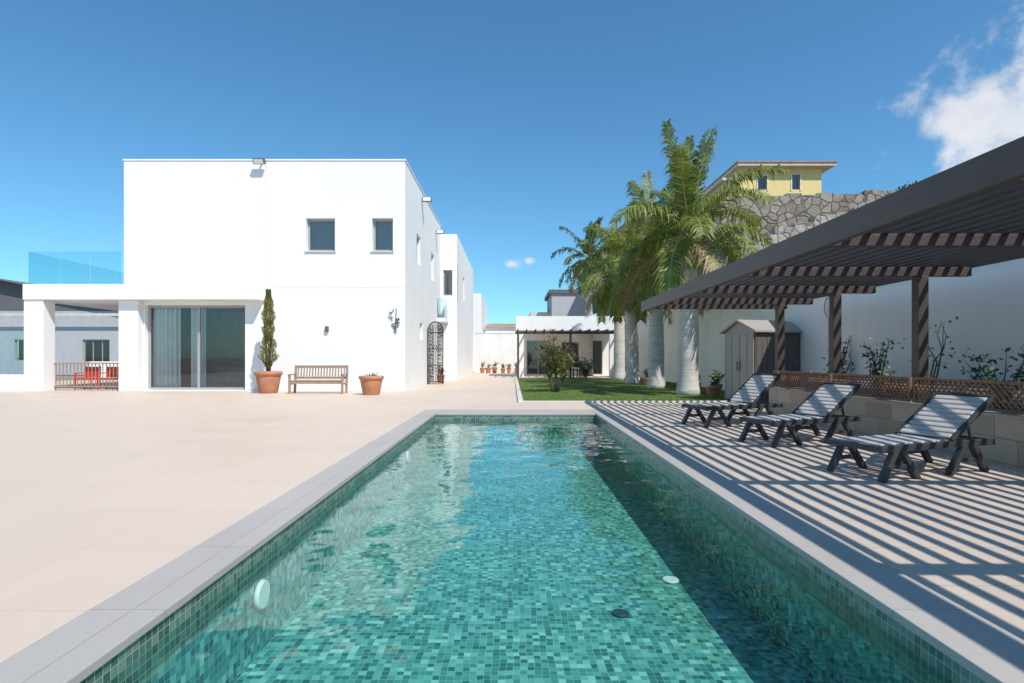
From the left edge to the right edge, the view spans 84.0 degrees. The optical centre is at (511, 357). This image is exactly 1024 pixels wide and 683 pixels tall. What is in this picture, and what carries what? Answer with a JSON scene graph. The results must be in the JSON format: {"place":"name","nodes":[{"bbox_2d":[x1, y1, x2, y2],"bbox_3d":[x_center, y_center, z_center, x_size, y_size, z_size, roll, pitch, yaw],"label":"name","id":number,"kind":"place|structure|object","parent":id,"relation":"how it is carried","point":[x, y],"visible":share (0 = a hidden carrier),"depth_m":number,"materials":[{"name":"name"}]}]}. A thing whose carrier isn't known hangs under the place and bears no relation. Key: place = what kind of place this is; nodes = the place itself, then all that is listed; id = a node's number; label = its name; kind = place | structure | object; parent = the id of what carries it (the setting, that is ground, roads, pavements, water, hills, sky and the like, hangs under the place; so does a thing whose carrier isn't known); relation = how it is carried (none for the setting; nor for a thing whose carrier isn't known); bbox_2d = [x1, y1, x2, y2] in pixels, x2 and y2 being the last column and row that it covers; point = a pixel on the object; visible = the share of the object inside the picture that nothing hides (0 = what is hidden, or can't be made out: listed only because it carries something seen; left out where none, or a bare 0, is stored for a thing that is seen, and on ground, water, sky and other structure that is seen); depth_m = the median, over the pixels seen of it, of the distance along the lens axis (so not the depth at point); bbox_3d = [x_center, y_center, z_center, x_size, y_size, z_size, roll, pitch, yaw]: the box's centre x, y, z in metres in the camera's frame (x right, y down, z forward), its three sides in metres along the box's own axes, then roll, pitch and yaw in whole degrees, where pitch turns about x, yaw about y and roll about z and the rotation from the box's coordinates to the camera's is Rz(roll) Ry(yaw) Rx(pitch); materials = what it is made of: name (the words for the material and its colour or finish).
{"place":"outdoors","nodes":[
{"label":"outdoors","id":0,"kind":"place"},
{"bbox_2d":[18,358,89,380],"bbox_3d":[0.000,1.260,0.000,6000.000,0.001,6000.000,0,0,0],"label":"ground","id":1,"kind":"structure","parent":0,"point":[68,377],"depth_m":36.73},
{"bbox_2d":[0,311,118,374],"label":"walls","id":2,"kind":"structure","parent":1,"relation":"on","point":[72,333],"depth_m":40.00,"materials":[{"name":"white paint"}]},
{"bbox_2d":[16,340,23,360],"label":"window","id":3,"kind":"structure","parent":2,"relation":"attached to","point":[21,350],"depth_m":40.70,"materials":[{"name":"glass"}]},
{"bbox_2d":[0,279,118,315],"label":"roof","id":4,"kind":"structure","parent":2,"relation":"on","point":[11,295],"depth_m":40.00,"materials":[{"name":"white paint"}]},
{"bbox_2d":[84,340,109,361],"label":"window","id":5,"kind":"structure","parent":2,"relation":"attached to","point":[97,350],"depth_m":40.70,"materials":[{"name":"glass"}]},
{"bbox_2d":[597,190,897,315],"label":"stone retaining wall","id":6,"kind":"structure","parent":1,"relation":"on","point":[791,209],"depth_m":43.88,"materials":[{"name":"grey stone"}]},
{"bbox_2d":[663,207,858,310],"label":"stone retaining wall","id":7,"kind":"structure","parent":1,"relation":"on","point":[777,234],"depth_m":34.65,"materials":[{"name":"grey stone"}]},
{"bbox_2d":[90,361,118,377],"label":"boundary wall","id":8,"kind":"structure","parent":0,"point":[104,369],"depth_m":33.00,"materials":[{"name":"white paint"}]},
{"bbox_2d":[473,293,485,370],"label":"white far house","id":9,"kind":"structure","parent":0,"point":[479,313],"depth_m":52.00,"materials":[{"name":"paint"}]},
{"bbox_2d":[475,332,516,372],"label":"garden wall","id":10,"kind":"structure","parent":0,"point":[497,347],"depth_m":46.00,"materials":[{"name":"white paint"}]},
{"bbox_2d":[485,324,515,331],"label":"tile roofed house","id":11,"kind":"structure","parent":0,"point":[500,327],"depth_m":56.00,"materials":[{"name":"paint"}]},
{"bbox_2d":[0,371,1023,662],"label":"patio paving","id":12,"kind":"structure","parent":0,"point":[106,493],"depth_m":5.57,"materials":[{"name":"beige stone"}]},
{"bbox_2d":[0,374,23,390],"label":"parapet wall","id":13,"kind":"structure","parent":12,"relation":"on","point":[11,382],"depth_m":20.70,"materials":[{"name":"white paint"}]},
{"bbox_2d":[23,284,123,390],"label":"terrace slab","id":14,"kind":"structure","parent":12,"relation":"on","point":[40,300],"depth_m":20.50,"materials":[{"name":"white paint"}]},
{"bbox_2d":[54,363,118,386],"bbox_3d":[-15.525,0.625,21.005,2.750,0.910,0.050,0,0,0],"label":"railing fence","id":15,"kind":"object","parent":14,"relation":"attached to","point":[84,374],"visible":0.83,"depth_m":20.99,"materials":[{"name":"brown wood"}]},
{"bbox_2d":[74,366,100,388],"bbox_3d":[-16.350,0.750,21.930,0.660,0.901,0.540,0,0,0],"label":"red garden chair","id":16,"kind":"object","parent":12,"relation":"on","point":[86,371],"visible":0.66,"depth_m":22.14,"materials":[{"name":"plastic"}]},
{"bbox_2d":[96,367,118,388],"bbox_3d":[-15.500,0.750,21.930,0.660,0.901,0.540,0,0,0],"label":"red garden chair","id":17,"kind":"object","parent":12,"relation":"on","point":[115,371],"visible":0.54,"depth_m":22.14,"materials":[{"name":"plastic"}]},
{"bbox_2d":[254,288,282,393],"bbox_3d":[-8.350,-0.594,19.500,0.912,3.588,0.912,0,0,0],"label":"potted cypress","id":18,"kind":"object","parent":12,"relation":"on","point":[268,380],"visible":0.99,"depth_m":19.38,"materials":[{"name":"plant"}]},
{"bbox_2d":[124,161,440,390],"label":"walls","id":19,"kind":"structure","parent":12,"relation":"on","point":[215,224],"depth_m":20.70,"materials":[{"name":"white paint"}]},
{"bbox_2d":[114,288,263,390],"bbox_3d":[-11.560,-0.640,20.424,5.120,3.680,0.548,0,0,0],"label":"door canopy","id":20,"kind":"object","parent":19,"relation":"attached to","point":[131,300],"visible":0.97,"depth_m":20.40,"materials":[{"name":"white paint"}]},
{"bbox_2d":[148,305,244,389],"bbox_3d":[-11.530,-0.380,20.910,3.640,3.100,0.060,0,0,0],"label":"sliding door","id":21,"kind":"structure","parent":19,"relation":"attached to","point":[198,307],"depth_m":20.88,"materials":[{"name":"metal"}]},
{"bbox_2d":[152,308,244,386],"bbox_3d":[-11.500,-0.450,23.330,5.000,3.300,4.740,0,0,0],"label":"glass pane","id":22,"kind":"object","parent":21,"relation":"in","point":[174,347],"visible":0.48,"depth_m":22.90,"materials":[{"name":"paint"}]},
{"bbox_2d":[252,158,265,164],"bbox_3d":[-9.100,-7.080,20.527,0.400,0.240,0.326,0,0,0],"label":"floodlight","id":23,"kind":"object","parent":19,"relation":"attached to","point":[261,161],"visible":1,"depth_m":20.40,"materials":[{"name":"white plastic"}]},
{"bbox_2d":[123,159,440,225],"bbox_3d":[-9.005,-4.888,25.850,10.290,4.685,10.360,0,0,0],"label":"parapet cap","id":24,"kind":"object","parent":19,"relation":"on","point":[285,160],"visible":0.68,"depth_m":20.68,"materials":[{"name":"white paint"}]},
{"bbox_2d":[305,219,335,251],"bbox_3d":[-6.965,-4.490,20.820,1.650,1.800,0.340,0,0,0],"label":"window","id":25,"kind":"structure","parent":19,"relation":"attached to","point":[321,235],"depth_m":20.97,"materials":[{"name":"glass"}]},
{"bbox_2d":[371,219,393,251],"bbox_3d":[-4.710,-4.490,20.820,1.360,1.800,0.340,0,0,0],"label":"window","id":26,"kind":"structure","parent":19,"relation":"attached to","point":[382,235],"depth_m":20.97,"materials":[{"name":"glass"}]},
{"bbox_2d":[389,308,399,330],"bbox_3d":[-4.273,-1.350,20.661,0.418,0.901,0.085,0,0,0],"label":"wall sculpture","id":27,"kind":"object","parent":19,"relation":"attached to","point":[395,325],"depth_m":20.64,"materials":[{"name":"grey plastic"}]},
{"bbox_2d":[422,197,431,201],"bbox_3d":[-3.670,-6.830,24.496,0.420,0.200,0.148,0,0,0],"label":"floodlight","id":28,"kind":"object","parent":19,"relation":"attached to","point":[426,199],"visible":1,"depth_m":24.42,"materials":[{"name":"white plastic"}]},
{"bbox_2d":[436,230,443,233],"bbox_3d":[-3.670,-6.430,28.996,0.420,0.200,0.148,0,0,0],"label":"floodlight","id":29,"kind":"object","parent":19,"relation":"attached to","point":[439,231],"visible":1,"depth_m":28.92,"materials":[{"name":"white plastic"}]},
{"bbox_2d":[437,298,448,322],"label":"side balcony","id":30,"kind":"structure","parent":19,"relation":"attached to","point":[443,320],"depth_m":29.96,"materials":[{"name":"white paint"}]},
{"bbox_2d":[288,365,348,393],"bbox_3d":[-6.580,0.725,19.362,1.840,0.958,0.684,0,0,0],"label":"garden bench","id":31,"kind":"object","parent":12,"relation":"on","point":[295,381],"visible":1,"depth_m":19.58,"materials":[{"name":"brown wood"}]},
{"bbox_2d":[359,372,383,394],"bbox_3d":[-4.600,0.806,18.600,0.806,0.788,0.806,0,0,0],"label":"potted plant","id":32,"kind":"object","parent":12,"relation":"on","point":[371,384],"visible":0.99,"depth_m":18.33,"materials":[{"name":"orange ceramic"}]},
{"bbox_2d":[427,321,442,383],"bbox_3d":[-3.500,-0.239,25.989,0.736,2.878,0.069,0,0,0],"label":"wrought iron panel","id":33,"kind":"object","parent":12,"relation":"on","point":[429,338],"visible":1,"depth_m":25.98,"materials":[{"name":"metal"}]},
{"bbox_2d":[437,367,446,382],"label":"potted plant","id":34,"kind":"object","parent":12,"relation":"on","point":[443,375],"visible":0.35,"depth_m":27.11,"materials":[{"name":"green plant"}]},
{"bbox_2d":[441,234,472,379],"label":"wing","id":35,"kind":"structure","parent":12,"relation":"on","point":[457,346],"depth_m":31.32,"materials":[{"name":"white paint"}]},
{"bbox_2d":[443,265,457,300],"bbox_3d":[-3.500,-4.100,31.135,1.100,2.000,0.090,0,0,0],"label":"window","id":36,"kind":"structure","parent":35,"relation":"attached to","point":[447,282],"depth_m":31.16,"materials":[{"name":"glass"}]},
{"bbox_2d":[480,361,484,372],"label":"potted plant","id":37,"kind":"object","parent":12,"relation":"on","point":[482,369],"visible":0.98,"depth_m":45.13,"materials":[{"name":"green plant"}]},
{"bbox_2d":[485,364,491,372],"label":"potted plant","id":38,"kind":"object","parent":12,"relation":"on","point":[488,369],"visible":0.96,"depth_m":45.05,"materials":[{"name":"green plant"}]},
{"bbox_2d":[492,360,498,372],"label":"potted plant","id":39,"kind":"object","parent":12,"relation":"on","point":[494,369],"visible":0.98,"depth_m":45.08,"materials":[{"name":"green plant"}]},
{"bbox_2d":[500,363,505,372],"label":"potted plant","id":40,"kind":"object","parent":12,"relation":"on","point":[503,369],"visible":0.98,"depth_m":45.09,"materials":[{"name":"green plant"}]},
{"bbox_2d":[507,364,510,372],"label":"potted plant","id":41,"kind":"object","parent":12,"relation":"on","point":[508,368],"visible":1,"depth_m":45.10,"materials":[{"name":"green plant"}]},
{"bbox_2d":[0,409,1023,682],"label":"swimming pool","id":42,"kind":"structure","parent":12,"relation":"in","point":[514,545],"depth_m":4.19,"materials":[{"name":"liquid"}]},
{"bbox_2d":[529,289,594,315],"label":"distant houses","id":43,"kind":"structure","parent":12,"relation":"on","point":[562,302],"depth_m":60.00,"materials":[{"name":"white paint"}]},
{"bbox_2d":[516,316,613,376],"bbox_3d":[3.575,-0.725,38.000,6.650,3.850,4.000,0,0,0],"label":"porch","id":44,"kind":"object","parent":12,"relation":"on","point":[557,323],"visible":0.52,"depth_m":36.05,"materials":[{"name":"white paint"}]},
{"bbox_2d":[527,341,549,374],"bbox_3d":[1.800,-0.025,39.380,2.200,2.950,0.580,0,0,0],"label":"window","id":45,"kind":"structure","parent":44,"relation":"attached to","point":[534,367],"depth_m":39.65,"materials":[{"name":"glass"}]},
{"bbox_2d":[562,342,578,361],"bbox_3d":[4.000,-0.400,39.380,1.800,2.000,0.580,0,0,0],"label":"window","id":46,"kind":"structure","parent":44,"relation":"attached to","point":[576,348],"depth_m":39.65,"materials":[{"name":"glass"}]},
{"bbox_2d":[593,341,601,374],"bbox_3d":[5.700,-0.025,39.380,1.600,2.950,0.580,0,0,0],"label":"window","id":47,"kind":"structure","parent":44,"relation":"attached to","point":[597,349],"depth_m":39.65,"materials":[{"name":"glass"}]},
{"bbox_2d":[573,363,580,377],"bbox_3d":[3.900,0.740,34.300,0.460,0.920,0.440,0,0,0],"label":"dining chair","id":48,"kind":"object","parent":12,"relation":"on","point":[576,370],"visible":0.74,"depth_m":34.10,"materials":[{"name":"metal"}]},
{"bbox_2d":[681,373,782,427],"bbox_3d":[4.018,0.751,10.380,1.767,0.922,0.674,0,0,-22],"label":"sun lounger","id":49,"kind":"object","parent":12,"relation":"on","point":[754,383],"visible":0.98,"depth_m":10.34,"materials":[{"name":"grey wood"}]},
{"bbox_2d":[719,319,802,401],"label":"garden shed","id":50,"kind":"structure","parent":12,"relation":"on","point":[749,348],"depth_m":15.30,"materials":[{"name":"grey plastic"}]},
{"bbox_2d":[738,382,861,447],"bbox_3d":[4.171,0.792,8.220,1.710,0.839,0.646,0,0,-22],"label":"sun lounger","id":51,"kind":"object","parent":12,"relation":"on","point":[811,417],"visible":0.98,"depth_m":8.18,"materials":[{"name":"grey wood"}]},
{"bbox_2d":[637,258,1023,405],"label":"boundary wall","id":52,"kind":"structure","parent":12,"relation":"on","point":[984,304],"depth_m":11.39,"materials":[{"name":"white paint"}]},
{"bbox_2d":[824,296,828,370],"bbox_3d":[7.740,-0.456,13.900,0.028,2.112,0.424,0,0,0],"label":"pool net","id":53,"kind":"object","parent":52,"relation":"attached to","point":[828,329],"visible":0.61,"depth_m":13.89,"materials":[{"name":"metal"}]},
{"bbox_2d":[769,387,1023,467],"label":"raised planter","id":54,"kind":"object","parent":12,"relation":"on","point":[885,417],"visible":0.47,"depth_m":8.22,"materials":[{"name":"tile"}]},
{"bbox_2d":[808,370,825,387],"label":"shrub","id":55,"kind":"object","parent":54,"relation":"on","point":[817,378],"visible":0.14,"depth_m":11.53,"materials":[{"name":"green plant"}]},
{"bbox_2d":[641,136,1023,401],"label":"pergola","id":56,"kind":"object","parent":54,"relation":"on","point":[963,219],"visible":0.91,"depth_m":7.19,"materials":[{"name":"brown wood"}]},
{"bbox_2d":[822,336,853,382],"bbox_3d":[7.541,0.339,13.093,0.624,1.733,0.629,0,0,41],"label":"climbing plant","id":57,"kind":"object","parent":54,"relation":"on","point":[843,359],"visible":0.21,"depth_m":13.07,"materials":[{"name":"green plant"}]},
{"bbox_2d":[859,337,894,395],"bbox_3d":[6.884,0.174,10.735,0.574,1.120,0.667,0,0,35],"label":"flowering shrub","id":58,"kind":"object","parent":54,"relation":"on","point":[874,360],"visible":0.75,"depth_m":10.69,"materials":[{"name":"green plant"}]},
{"bbox_2d":[877,365,903,397],"bbox_3d":[6.420,0.429,9.699,0.564,0.614,0.602,0,0,0],"label":"shrub","id":59,"kind":"object","parent":54,"relation":"on","point":[888,373],"visible":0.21,"depth_m":9.64,"materials":[{"name":"green plant"}]},
{"bbox_2d":[773,370,1023,414],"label":"lattice fence","id":60,"kind":"object","parent":54,"relation":"on","point":[793,379],"visible":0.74,"depth_m":8.15,"materials":[{"name":"brown wood"}]},
{"bbox_2d":[897,316,961,394],"bbox_3d":[6.901,0.014,9.359,0.642,1.448,0.916,0,0,-12],"label":"bare shrub","id":61,"kind":"object","parent":54,"relation":"on","point":[941,353],"visible":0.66,"depth_m":9.29,"materials":[{"name":"green plant"}]},
{"bbox_2d":[951,344,1023,408],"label":"flowering shrub","id":62,"kind":"object","parent":54,"relation":"on","point":[1020,370],"visible":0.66,"depth_m":8.08,"materials":[{"name":"green plant"}]},
{"bbox_2d":[965,365,1023,408],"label":"shrub","id":63,"kind":"object","parent":54,"relation":"on","point":[991,368],"visible":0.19,"depth_m":7.35,"materials":[{"name":"green plant"}]},
{"bbox_2d":[827,392,995,482],"bbox_3d":[4.247,0.802,6.040,1.699,0.819,0.639,0,0,-20],"label":"sun lounger","id":64,"kind":"object","parent":12,"relation":"on","point":[903,442],"visible":1,"depth_m":5.99,"materials":[{"name":"grey wood"}]},
{"bbox_2d":[0,0,1023,357],"label":"sky","id":65,"kind":"structure","parent":0,"point":[520,121],"materials":[{"name":"blue"}]},
{"bbox_2d":[576,264,647,313],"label":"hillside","id":66,"kind":"structure","parent":0,"point":[594,310],"depth_m":72.57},
{"bbox_2d":[702,168,820,201],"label":"walls","id":67,"kind":"structure","parent":66,"relation":"on","point":[780,185],"depth_m":50.00,"materials":[{"name":"yellow paint"}]},
{"bbox_2d":[758,176,765,189],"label":"window","id":68,"kind":"structure","parent":67,"relation":"attached to","point":[760,185],"depth_m":50.70,"materials":[{"name":"glass"}]},
{"bbox_2d":[700,161,837,197],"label":"roof","id":69,"kind":"structure","parent":67,"relation":"on","point":[824,166],"depth_m":49.61,"materials":[{"name":"ceramic"}]},
{"bbox_2d":[756,173,801,190],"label":"window trim","id":70,"kind":"structure","parent":67,"relation":"attached to","point":[800,174],"depth_m":49.95,"materials":[{"name":"white paint"}]},
{"bbox_2d":[792,175,798,189],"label":"window","id":71,"kind":"structure","parent":67,"relation":"attached to","point":[795,182],"depth_m":50.70,"materials":[{"name":"glass"}]},
{"bbox_2d":[895,180,916,190],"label":"hillside scrub","id":72,"kind":"object","parent":66,"relation":"on","point":[904,186],"visible":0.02,"depth_m":49.96,"materials":[{"name":"green plant"}]},
{"bbox_2d":[517,377,726,400],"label":"lawn","id":73,"kind":"structure","parent":0,"point":[579,389],"depth_m":19.90,"materials":[{"name":"plant"}]},
{"bbox_2d":[532,329,577,391],"bbox_3d":[1.490,0.088,19.773,1.491,2.242,1.438,0,0,39],"label":"feathery olive tree","id":74,"kind":"object","parent":73,"relation":"on","point":[556,365],"visible":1,"depth_m":19.68,"materials":[{"name":"green plant"}]},
{"bbox_2d":[515,329,625,377],"bbox_3d":[3.550,-0.250,34.700,6.700,2.900,2.600,0,0,0],"label":"timber awning","id":75,"kind":"object","parent":73,"relation":"on","point":[570,332],"visible":0.81,"depth_m":33.60,"materials":[{"name":"brown wood"}]},
{"bbox_2d":[557,352,597,378],"bbox_3d":[3.589,0.425,32.549,2.551,1.570,1.612,0,0,0],"label":"hedge shrub","id":76,"kind":"object","parent":73,"relation":"on","point":[585,370],"visible":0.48,"depth_m":32.40,"materials":[{"name":"green plant"}]},
{"bbox_2d":[550,216,614,375],"bbox_3d":[5.058,-4.223,38.559,4.405,10.885,4.853,0,0,43],"label":"royal palm","id":77,"kind":"object","parent":73,"relation":"on","point":[587,248],"visible":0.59,"depth_m":38.28,"materials":[{"name":"green plant"}]},
{"bbox_2d":[575,215,646,379],"bbox_3d":[5.999,-3.305,31.107,5.133,9.051,5.671,0,0,0],"label":"royal palm","id":78,"kind":"object","parent":73,"relation":"on","point":[619,372],"visible":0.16,"depth_m":30.73,"materials":[{"name":"green plant"}]},
{"bbox_2d":[565,199,672,383],"bbox_3d":[5.304,-3.149,26.507,5.622,8.739,5.538,0,0,0],"label":"royal palm","id":79,"kind":"object","parent":73,"relation":"on","point":[632,357],"visible":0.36,"depth_m":26.23,"materials":[{"name":"green plant"}]},
{"bbox_2d":[515,377,735,402],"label":"lawn kerb","id":80,"kind":"structure","parent":73,"relation":"on","point":[519,396],"depth_m":15.27,"materials":[{"name":"beige concrete"}]},
{"bbox_2d":[643,368,647,384],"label":"potted plant","id":81,"kind":"object","parent":73,"relation":"on","point":[645,379],"visible":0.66,"depth_m":24.62,"materials":[{"name":"green plant"}]},
{"bbox_2d":[592,171,715,387],"bbox_3d":[5.973,-3.242,22.926,5.325,8.923,6.174,0,0,0],"label":"royal palm","id":82,"kind":"object","parent":73,"relation":"on","point":[656,377],"visible":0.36,"depth_m":22.54,"materials":[{"name":"green plant"}]},
{"bbox_2d":[608,119,788,394],"bbox_3d":[5.977,-3.200,18.356,5.368,8.840,5.935,0,0,19],"label":"royal palm","id":83,"kind":"object","parent":73,"relation":"on","point":[684,261],"visible":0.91,"depth_m":18.15,"materials":[{"name":"green plant"}]},
{"bbox_2d":[705,372,720,396],"bbox_3d":[6.214,0.799,17.586,0.461,0.802,0.432,0,0,31],"label":"potted plant","id":84,"kind":"object","parent":73,"relation":"on","point":[712,390],"visible":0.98,"depth_m":17.49,"materials":[{"name":"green plant"}]},
{"bbox_2d":[710,370,724,392],"bbox_3d":[6.927,0.797,19.180,0.462,0.805,0.534,0,0,-18],"label":"potted plant","id":85,"kind":"object","parent":73,"relation":"on","point":[719,384],"visible":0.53,"depth_m":19.07,"materials":[{"name":"green plant"}]}
]}

